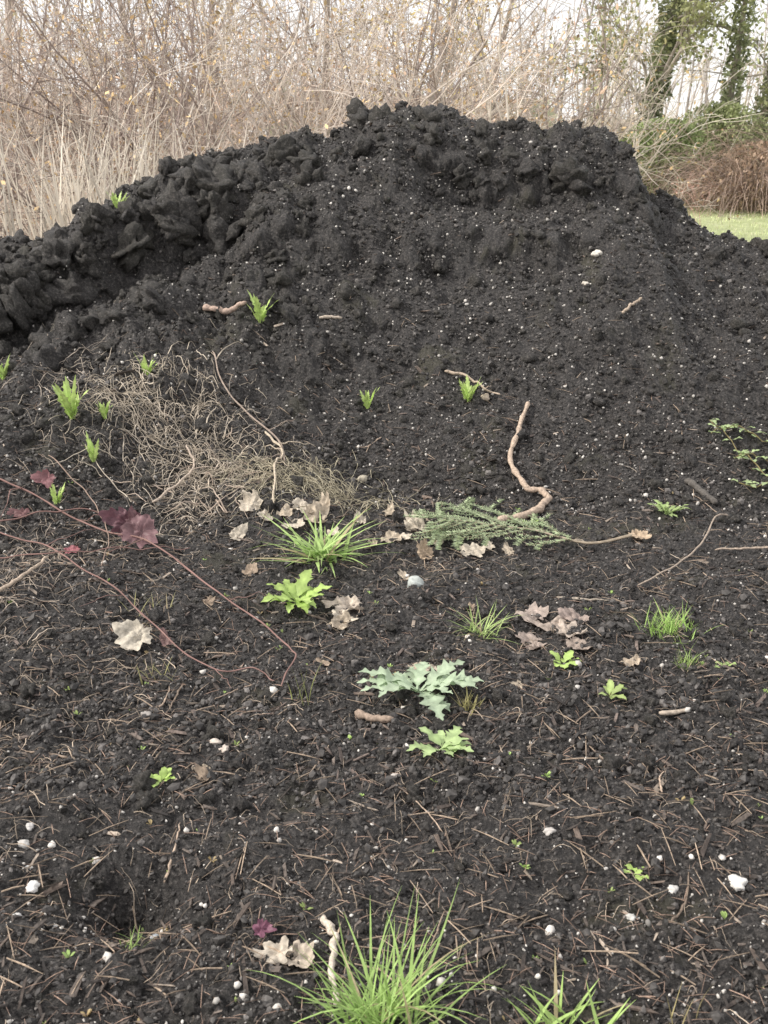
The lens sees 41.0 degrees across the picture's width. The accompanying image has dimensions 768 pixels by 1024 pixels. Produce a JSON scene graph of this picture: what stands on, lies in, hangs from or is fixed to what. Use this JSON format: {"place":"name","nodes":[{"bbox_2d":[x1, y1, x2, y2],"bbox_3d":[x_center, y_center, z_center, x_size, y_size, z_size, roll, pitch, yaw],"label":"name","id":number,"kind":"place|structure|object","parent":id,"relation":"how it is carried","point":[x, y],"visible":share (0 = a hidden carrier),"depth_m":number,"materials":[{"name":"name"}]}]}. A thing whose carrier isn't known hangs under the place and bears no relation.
{"place":"outdoors","nodes":[
{"label":"outdoors","id":0,"kind":"place"},
{"bbox_2d":[0,83,278,239],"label":"dry grass","id":1,"kind":"structure","parent":0,"point":[77,189],"depth_m":9.60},
{"bbox_2d":[0,157,767,1023],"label":"ground","id":2,"kind":"structure","parent":0,"point":[134,825],"depth_m":2.52,"materials":[{"name":"soil"}]},
{"bbox_2d":[0,556,48,591],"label":"bare twig","id":3,"kind":"object","parent":2,"relation":"on","point":[10,583],"visible":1,"depth_m":3.50,"materials":[{"name":"brown wood"}]},
{"bbox_2d":[0,4,62,102],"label":"bare tree","id":4,"kind":"object","parent":2,"relation":"on","point":[14,13],"visible":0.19,"depth_m":29.16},
{"bbox_2d":[26,880,39,892],"bbox_3d":[-0.772,0.823,2.257,0.030,0.024,0.035,0,18,0],"label":"stone","id":5,"kind":"object","parent":2,"relation":"on","point":[32,886],"visible":1,"depth_m":2.25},
{"bbox_2d":[0,0,90,180],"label":"bare shrub","id":6,"kind":"object","parent":2,"relation":"on","point":[29,69],"visible":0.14,"depth_m":15.77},
{"bbox_2d":[0,0,96,205],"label":"bare tree","id":7,"kind":"object","parent":2,"relation":"on","point":[7,11],"visible":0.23,"depth_m":23.88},
{"bbox_2d":[0,3,107,231],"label":"bare shrub","id":8,"kind":"object","parent":2,"relation":"on","point":[50,126],"visible":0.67,"depth_m":11.77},
{"bbox_2d":[48,455,108,565],"bbox_3d":[-1.171,-0.032,4.059,0.122,0.180,1.007,-9,20,-25],"label":"bramble cane","id":9,"kind":"object","parent":2,"relation":"on","point":[89,497],"visible":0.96,"depth_m":4.26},
{"bbox_2d":[0,0,190,220],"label":"bare shrub","id":10,"kind":"object","parent":2,"relation":"on","point":[1,71],"visible":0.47,"depth_m":12.69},
{"bbox_2d":[0,546,190,558],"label":"bramble cane","id":11,"kind":"object","parent":2,"relation":"on","point":[87,551],"visible":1,"depth_m":3.72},
{"bbox_2d":[98,507,140,537],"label":"bramble leaf","id":12,"kind":"object","parent":2,"relation":"on","point":[114,518],"visible":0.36,"depth_m":4.10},
{"bbox_2d":[0,0,246,234],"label":"bare shrub","id":13,"kind":"object","parent":2,"relation":"on","point":[30,93],"visible":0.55,"depth_m":12.44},
{"bbox_2d":[112,619,151,650],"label":"dead leaf","id":14,"kind":"object","parent":2,"relation":"on","point":[133,635],"visible":1,"depth_m":3.29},
{"bbox_2d":[16,0,250,178],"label":"bare tree","id":15,"kind":"object","parent":2,"relation":"on","point":[120,7],"visible":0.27,"depth_m":25.44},
{"bbox_2d":[0,529,273,685],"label":"bramble cane","id":16,"kind":"object","parent":2,"relation":"on","point":[168,638],"visible":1,"depth_m":3.42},
{"bbox_2d":[121,514,157,548],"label":"bramble leaf","id":17,"kind":"object","parent":2,"relation":"on","point":[142,526],"visible":0.98,"depth_m":3.99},
{"bbox_2d":[0,478,296,685],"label":"bramble cane","id":18,"kind":"object","parent":2,"relation":"on","point":[141,538],"visible":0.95,"depth_m":3.87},
{"bbox_2d":[0,0,301,237],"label":"bare shrub","id":19,"kind":"object","parent":2,"relation":"on","point":[98,19],"visible":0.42,"depth_m":10.64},
{"bbox_2d":[0,0,322,199],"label":"bare shrub","id":20,"kind":"object","parent":2,"relation":"on","point":[10,11],"visible":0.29,"depth_m":13.93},
{"bbox_2d":[150,767,174,786],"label":"leafy weed","id":21,"kind":"object","parent":2,"relation":"on","point":[164,772],"visible":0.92,"depth_m":2.61,"materials":[{"name":"green plant"}]},
{"bbox_2d":[0,0,367,187],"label":"bare shrub","id":22,"kind":"object","parent":2,"relation":"on","point":[191,39],"visible":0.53,"depth_m":12.01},
{"bbox_2d":[0,0,375,233],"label":"bare shrub","id":23,"kind":"object","parent":2,"relation":"on","point":[194,65],"visible":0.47,"depth_m":10.99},
{"bbox_2d":[0,0,386,188],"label":"bare shrub","id":24,"kind":"object","parent":2,"relation":"on","point":[103,79],"visible":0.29,"depth_m":14.08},
{"bbox_2d":[195,764,208,780],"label":"dead leaf","id":25,"kind":"object","parent":2,"relation":"on","point":[202,772],"visible":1,"depth_m":2.64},
{"bbox_2d":[141,0,307,149],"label":"bare tree","id":26,"kind":"object","parent":2,"relation":"on","point":[211,34],"visible":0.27,"depth_m":22.97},
{"bbox_2d":[228,522,247,540],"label":"dead leaf","id":27,"kind":"object","parent":2,"relation":"on","point":[241,530],"visible":1,"depth_m":4.19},
{"bbox_2d":[242,562,257,575],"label":"dead leaf","id":28,"kind":"object","parent":2,"relation":"on","point":[251,569],"visible":1,"depth_m":3.86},
{"bbox_2d":[252,918,276,937],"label":"bramble leaf","id":29,"kind":"object","parent":2,"relation":"on","point":[260,927],"visible":1,"depth_m":2.12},
{"bbox_2d":[251,935,291,963],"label":"dead leaf","id":30,"kind":"object","parent":2,"relation":"on","point":[277,956],"visible":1,"depth_m":2.07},
{"bbox_2d":[261,569,330,612],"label":"leafy weed","id":31,"kind":"object","parent":2,"relation":"on","point":[294,591],"visible":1,"depth_m":3.60,"materials":[{"name":"green plant"}]},
{"bbox_2d":[284,940,314,967],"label":"dead leaf","id":32,"kind":"object","parent":2,"relation":"on","point":[305,949],"visible":0.92,"depth_m":2.08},
{"bbox_2d":[292,497,313,512],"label":"dead leaf","id":33,"kind":"object","parent":2,"relation":"on","point":[298,502],"visible":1,"depth_m":4.35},
{"bbox_2d":[302,500,329,522],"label":"dead leaf","id":34,"kind":"object","parent":2,"relation":"on","point":[315,507],"visible":0.95,"depth_m":4.32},
{"bbox_2d":[50,0,583,166],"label":"bare shrub","id":35,"kind":"object","parent":2,"relation":"on","point":[294,22],"visible":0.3,"depth_m":14.65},
{"bbox_2d":[247,508,397,575],"bbox_3d":[-0.248,0.103,3.963,0.555,0.224,0.596,10,20,30],"label":"grass clump","id":36,"kind":"object","parent":2,"relation":"on","point":[320,548],"visible":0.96,"depth_m":3.99,"materials":[{"name":"green plant"}]},
{"bbox_2d":[63,0,590,155],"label":"bare shrub","id":37,"kind":"object","parent":2,"relation":"on","point":[422,102],"visible":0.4,"depth_m":11.09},
{"bbox_2d":[320,914,339,1005],"bbox_3d":[-0.100,0.892,2.054,0.034,0.029,0.237,-3,18,-9],"label":"broken stick","id":38,"kind":"object","parent":2,"relation":"on","point":[325,921],"visible":0.69,"depth_m":2.08,"materials":[{"name":"brown wood"}]},
{"bbox_2d":[101,0,563,163],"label":"bare shrub","id":39,"kind":"object","parent":2,"relation":"on","point":[353,63],"visible":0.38,"depth_m":10.74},
{"bbox_2d":[0,0,675,239],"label":"brush thicket","id":40,"kind":"object","parent":2,"relation":"on","point":[334,85],"visible":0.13,"depth_m":14.47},
{"bbox_2d":[326,611,350,629],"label":"dead leaf","id":41,"kind":"object","parent":2,"relation":"on","point":[345,616],"visible":1,"depth_m":3.51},
{"bbox_2d":[321,595,363,613],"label":"dead leaf","id":42,"kind":"object","parent":2,"relation":"on","point":[343,603],"visible":0.99,"depth_m":3.61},
{"bbox_2d":[219,0,465,135],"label":"bare tree","id":43,"kind":"object","parent":2,"relation":"on","point":[383,8],"visible":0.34,"depth_m":24.93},
{"bbox_2d":[354,709,392,722],"bbox_3d":[-0.030,0.577,2.881,0.134,0.038,0.031,12,21,33],"label":"wood piece","id":44,"kind":"object","parent":2,"relation":"on","point":[360,714],"visible":1,"depth_m":2.87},
{"bbox_2d":[251,883,501,1023],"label":"grass clump","id":45,"kind":"object","parent":2,"relation":"on","point":[366,1010],"visible":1,"depth_m":1.89,"materials":[{"name":"green plant"}]},
{"bbox_2d":[0,103,767,545],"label":"soil pile","id":46,"kind":"object","parent":2,"relation":"on","point":[448,159],"visible":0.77,"depth_m":5.34,"materials":[{"name":"soil"}]},
{"bbox_2d":[6,507,29,516],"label":"bramble leaf","id":47,"kind":"object","parent":46,"relation":"on","point":[21,512],"visible":0.98,"depth_m":4.14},
{"bbox_2d":[30,468,55,487],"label":"bramble leaf","id":48,"kind":"object","parent":46,"relation":"on","point":[45,477],"visible":0.99,"depth_m":4.29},
{"bbox_2d":[50,483,64,503],"bbox_3d":[-1.346,-0.085,4.240,0.066,0.100,0.070,-6,19,-17],"label":"green sprout","id":49,"kind":"object","parent":46,"relation":"on","point":[55,498],"visible":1,"depth_m":4.23,"materials":[{"name":"green plant"}]},
{"bbox_2d":[52,375,87,419],"bbox_3d":[-1.406,-0.510,4.567,0.183,0.208,0.153,0,18,0],"label":"green sprout","id":50,"kind":"object","parent":46,"relation":"on","point":[68,401],"visible":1,"depth_m":4.59,"materials":[{"name":"green plant"}]},
{"bbox_2d":[85,432,99,461],"bbox_3d":[-1.272,-0.280,4.463,0.070,0.136,0.085,-7,19,-21],"label":"green sprout","id":51,"kind":"object","parent":46,"relation":"on","point":[92,452],"visible":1,"depth_m":4.48,"materials":[{"name":"green plant"}]},
{"bbox_2d":[152,444,229,502],"bbox_3d":[-0.854,-0.164,4.482,0.246,0.156,0.405,6,19,19],"label":"bare twig","id":52,"kind":"object","parent":46,"relation":"on","point":[174,486],"visible":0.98,"depth_m":4.50,"materials":[{"name":"brown wood"}]},
{"bbox_2d":[203,301,246,314],"bbox_3d":[-0.838,-1.071,5.381,0.238,0.069,0.057,2,18,6],"label":"broken stick","id":53,"kind":"object","parent":46,"relation":"on","point":[224,311],"visible":0.99,"depth_m":5.37,"materials":[{"name":"brown wood"}]},
{"bbox_2d":[212,351,292,460],"bbox_3d":[-0.587,-0.524,4.917,0.260,0.403,0.795,-9,20,-26],"label":"bare twig","id":54,"kind":"object","parent":46,"relation":"on","point":[262,425],"visible":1,"depth_m":4.89,"materials":[{"name":"brown wood"}]},
{"bbox_2d":[245,290,277,322],"bbox_3d":[-0.624,-1.052,5.279,0.175,0.170,0.125,0,18,0],"label":"green sprout","id":55,"kind":"object","parent":46,"relation":"on","point":[260,314],"visible":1,"depth_m":5.29,"materials":[{"name":"green plant"}]},
{"bbox_2d":[263,431,315,502],"bbox_3d":[-0.482,-0.210,4.566,0.318,0.166,0.628,0,18,0],"label":"bare twig","id":56,"kind":"object","parent":46,"relation":"on","point":[276,443],"visible":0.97,"depth_m":4.72,"materials":[{"name":"brown wood"}]},
{"bbox_2d":[360,387,379,408],"bbox_3d":[-0.072,-0.574,5.126,0.109,0.115,0.092,0,18,0],"label":"green sprout","id":57,"kind":"object","parent":46,"relation":"on","point":[366,401],"visible":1,"depth_m":5.11,"materials":[{"name":"green plant"}]},
{"bbox_2d":[459,375,479,401],"bbox_3d":[0.430,-0.615,5.141,0.140,0.129,0.114,13,22,35],"label":"green sprout","id":58,"kind":"object","parent":46,"relation":"on","point":[468,391],"visible":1,"depth_m":5.14,"materials":[{"name":"green plant"}]},
{"bbox_2d":[445,370,500,394],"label":"bare twig","id":59,"kind":"object","parent":46,"relation":"on","point":[463,374],"visible":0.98,"depth_m":5.20,"materials":[{"name":"brown wood"}]},
{"bbox_2d":[495,401,552,523],"bbox_3d":[0.671,-0.241,4.714,0.227,0.351,0.957,3,18,10],"label":"twisted root","id":60,"kind":"object","parent":46,"relation":"on","point":[544,502],"visible":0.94,"depth_m":4.70,"materials":[{"name":"brown wood"}]},
{"bbox_2d":[684,478,717,504],"bbox_3d":[1.423,-0.093,4.615,0.036,0.080,0.213,-8,19,-24],"label":"broken stick","id":61,"kind":"object","parent":46,"relation":"on","point":[698,488],"visible":1,"depth_m":4.60,"materials":[{"name":"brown wood"}]},
{"bbox_2d":[708,418,767,487],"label":"creeping weed","id":62,"kind":"object","parent":46,"relation":"on","point":[740,455],"visible":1,"depth_m":4.81,"materials":[{"name":"green plant"}]},
{"bbox_2d":[0,106,767,1023],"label":"soil crumbs","id":63,"kind":"object","parent":2,"relation":"on","point":[714,1016],"visible":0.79,"depth_m":3.25,"materials":[{"name":"soil"}]},
{"bbox_2d":[0,97,767,1023],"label":"soil clods","id":64,"kind":"object","parent":2,"relation":"on","point":[32,287],"visible":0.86,"depth_m":5.41,"materials":[{"name":"soil"}]},
{"bbox_2d":[0,118,767,1023],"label":"wood chips","id":65,"kind":"object","parent":2,"relation":"on","point":[348,874],"visible":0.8,"depth_m":2.64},
{"bbox_2d":[0,0,767,181],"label":"distant woods","id":66,"kind":"object","parent":2,"relation":"on","point":[705,74],"visible":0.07,"depth_m":40.71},
{"bbox_2d":[0,106,767,1023],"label":"perlite grains","id":67,"kind":"object","parent":2,"relation":"on","point":[440,980],"visible":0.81,"depth_m":3.75,"materials":[{"name":"stone"}]},
{"bbox_2d":[0,299,767,1023],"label":"dead grass mat","id":68,"kind":"object","parent":2,"relation":"on","point":[262,463],"visible":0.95,"depth_m":4.45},
{"bbox_2d":[0,296,767,1023],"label":"dead needles","id":69,"kind":"object","parent":2,"relation":"on","point":[410,934],"depth_m":2.41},
{"bbox_2d":[7,480,767,1023],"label":"seedlings","id":70,"kind":"object","parent":2,"relation":"on","point":[723,914],"visible":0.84,"depth_m":2.46,"materials":[{"name":"green plant"}]},
{"bbox_2d":[381,530,401,542],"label":"dead leaf","id":71,"kind":"object","parent":2,"relation":"on","point":[389,534],"visible":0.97,"depth_m":4.21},
{"bbox_2d":[186,0,622,144],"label":"bare shrub","id":72,"kind":"object","parent":2,"relation":"on","point":[431,54],"visible":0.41,"depth_m":12.51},
{"bbox_2d":[407,575,423,587],"bbox_3d":[0.116,0.268,3.759,0.064,0.072,0.071,0,18,0],"label":"stone","id":73,"kind":"object","parent":2,"relation":"on","point":[418,581],"visible":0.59,"depth_m":3.74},
{"bbox_2d":[404,509,426,530],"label":"dead leaf","id":74,"kind":"object","parent":2,"relation":"on","point":[409,523],"visible":0.91,"depth_m":4.36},
{"bbox_2d":[357,659,483,720],"bbox_3d":[0.102,0.501,2.985,0.351,0.074,0.286,7,19,21],"label":"poppy plant","id":75,"kind":"object","parent":2,"relation":"on","point":[442,677],"visible":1,"depth_m":2.99,"materials":[{"name":"green plant"}]},
{"bbox_2d":[416,539,433,559],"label":"dead leaf","id":76,"kind":"object","parent":2,"relation":"on","point":[424,549],"visible":1,"depth_m":4.09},
{"bbox_2d":[406,725,473,756],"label":"leafy weed","id":77,"kind":"object","parent":2,"relation":"on","point":[452,736],"visible":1,"depth_m":2.69,"materials":[{"name":"green plant"}]},
{"bbox_2d":[350,0,530,112],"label":"bare tree","id":78,"kind":"object","parent":2,"relation":"on","point":[441,48],"visible":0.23,"depth_m":23.89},
{"bbox_2d":[139,0,767,205],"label":"bare shrub","id":79,"kind":"object","parent":2,"relation":"on","point":[489,113],"visible":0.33,"depth_m":12.35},
{"bbox_2d":[212,0,698,171],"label":"bare shrub","id":80,"kind":"object","parent":2,"relation":"on","point":[550,72],"visible":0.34,"depth_m":15.27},
{"bbox_2d":[449,684,484,715],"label":"grass clump","id":81,"kind":"object","parent":2,"relation":"on","point":[465,705],"visible":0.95,"depth_m":2.94,"materials":[{"name":"green plant"}]},
{"bbox_2d":[459,542,484,557],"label":"dead leaf","id":82,"kind":"object","parent":2,"relation":"on","point":[477,549],"visible":1,"depth_m":4.10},
{"bbox_2d":[444,599,518,643],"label":"grass clump","id":83,"kind":"object","parent":2,"relation":"on","point":[472,623],"visible":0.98,"depth_m":3.42,"materials":[{"name":"green plant"}]},
{"bbox_2d":[417,0,598,119],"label":"bare tree","id":84,"kind":"object","parent":2,"relation":"on","point":[503,32],"visible":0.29,"depth_m":26.75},
{"bbox_2d":[404,496,631,550],"bbox_3d":[0.484,0.028,4.330,0.877,0.072,0.688,-5,18,-16],"label":"fir branch","id":85,"kind":"object","parent":2,"relation":"on","point":[435,533],"visible":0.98,"depth_m":4.21,"materials":[{"name":"green plant"}]},
{"bbox_2d":[515,631,547,649],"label":"dead leaf","id":86,"kind":"object","parent":2,"relation":"on","point":[523,636],"visible":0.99,"depth_m":3.40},
{"bbox_2d":[524,602,548,619],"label":"dead leaf","id":87,"kind":"object","parent":2,"relation":"on","point":[534,609],"visible":0.99,"depth_m":3.58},
{"bbox_2d":[377,0,699,148],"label":"bare shrub","id":88,"kind":"object","parent":2,"relation":"on","point":[606,59],"visible":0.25,"depth_m":13.36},
{"bbox_2d":[514,611,565,631],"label":"dead leaf","id":89,"kind":"object","parent":2,"relation":"on","point":[536,622],"visible":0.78,"depth_m":3.51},
{"bbox_2d":[550,650,580,668],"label":"leafy weed","id":90,"kind":"object","parent":2,"relation":"on","point":[568,655],"visible":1,"depth_m":3.23,"materials":[{"name":"green plant"}]},
{"bbox_2d":[365,0,767,194],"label":"bare shrub","id":91,"kind":"object","parent":2,"relation":"on","point":[623,45],"visible":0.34,"depth_m":15.75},
{"bbox_2d":[506,955,633,1023],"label":"grass clump","id":92,"kind":"object","parent":2,"relation":"on","point":[557,1009],"visible":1,"depth_m":1.89,"materials":[{"name":"green plant"}]},
{"bbox_2d":[459,0,685,127],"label":"ivy tree","id":93,"kind":"object","parent":2,"relation":"on","point":[619,36],"visible":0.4,"depth_m":27.85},
{"bbox_2d":[556,619,588,637],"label":"dead leaf","id":94,"kind":"object","parent":2,"relation":"on","point":[562,626],"visible":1,"depth_m":3.41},
{"bbox_2d":[557,607,588,624],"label":"dead leaf","id":95,"kind":"object","parent":2,"relation":"on","point":[569,614],"visible":0.92,"depth_m":3.49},
{"bbox_2d":[566,636,592,649],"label":"dead leaf","id":96,"kind":"object","parent":2,"relation":"on","point":[571,643],"visible":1,"depth_m":3.31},
{"bbox_2d":[454,0,744,224],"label":"bare shrub","id":97,"kind":"object","parent":2,"relation":"on","point":[696,77],"visible":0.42,"depth_m":14.37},
{"bbox_2d":[599,679,626,699],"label":"leafy weed","id":98,"kind":"object","parent":2,"relation":"on","point":[610,689],"visible":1,"depth_m":2.98,"materials":[{"name":"green plant"}]},
{"bbox_2d":[620,654,640,666],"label":"dead leaf","id":99,"kind":"object","parent":2,"relation":"on","point":[629,662],"visible":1,"depth_m":3.22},
{"bbox_2d":[623,864,648,880],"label":"leafy weed","id":100,"kind":"object","parent":2,"relation":"on","point":[638,871],"visible":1,"depth_m":2.28,"materials":[{"name":"green plant"}]},
{"bbox_2d":[628,529,651,538],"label":"dead leaf","id":101,"kind":"object","parent":2,"relation":"on","point":[636,533],"visible":0.97,"depth_m":4.19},
{"bbox_2d":[542,0,767,171],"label":"ivy tree","id":102,"kind":"object","parent":2,"relation":"on","point":[679,10],"visible":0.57,"depth_m":26.68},
{"bbox_2d":[567,63,767,212],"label":"green hedge","id":103,"kind":"object","parent":2,"relation":"on","point":[717,125],"visible":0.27,"depth_m":25.29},
{"bbox_2d":[647,500,689,516],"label":"leafy weed","id":104,"kind":"object","parent":2,"relation":"on","point":[666,509],"visible":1,"depth_m":4.36,"materials":[{"name":"green plant"}]},
{"bbox_2d":[626,599,720,645],"bbox_3d":[0.969,0.362,3.391,0.279,0.136,0.284,16,24,42],"label":"grass clump","id":105,"kind":"object","parent":2,"relation":"on","point":[667,620],"visible":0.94,"depth_m":3.39,"materials":[{"name":"green plant"}]},
{"bbox_2d":[637,514,727,585],"bbox_3d":[1.206,0.131,4.009,0.068,0.089,0.840,13,22,36],"label":"bare twig","id":106,"kind":"object","parent":2,"relation":"on","point":[693,551],"visible":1,"depth_m":3.92,"materials":[{"name":"brown wood"}]},
{"bbox_2d":[671,643,703,671],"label":"grass clump","id":107,"kind":"object","parent":2,"relation":"on","point":[687,663],"visible":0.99,"depth_m":3.20,"materials":[{"name":"green plant"}]},
{"bbox_2d":[673,171,714,220],"bbox_3d":[5.697,-5.864,19.380,0.618,1.082,1.044,17,24,42],"label":"leafless sapling","id":108,"kind":"object","parent":2,"relation":"on","point":[689,194],"visible":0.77,"depth_m":19.37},
{"bbox_2d":[631,0,759,171],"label":"ivy tree","id":109,"kind":"object","parent":2,"relation":"on","point":[742,42],"visible":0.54,"depth_m":26.18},
{"bbox_2d":[637,95,767,217],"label":"bramble thicket","id":110,"kind":"object","parent":2,"relation":"on","point":[739,193],"visible":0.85,"depth_m":23.29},
{"bbox_2d":[671,0,767,102],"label":"bare tree","id":111,"kind":"object","parent":2,"relation":"on","point":[750,75],"visible":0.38,"depth_m":31.32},
{"bbox_2d":[728,874,747,891],"bbox_3d":[0.765,0.804,2.219,0.040,0.034,0.043,4,18,12],"label":"stone","id":112,"kind":"object","parent":2,"relation":"on","point":[738,883],"visible":1,"depth_m":2.21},
{"bbox_2d":[732,8,767,174],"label":"ivy tree","id":113,"kind":"object","parent":2,"relation":"on","point":[763,111],"visible":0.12,"depth_m":27.93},
{"bbox_2d":[0,0,767,147],"label":"sky","id":114,"kind":"structure","parent":0,"point":[711,84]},
{"bbox_2d":[687,203,767,240],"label":"meadow grass","id":115,"kind":"structure","parent":0,"point":[752,225],"depth_m":20.66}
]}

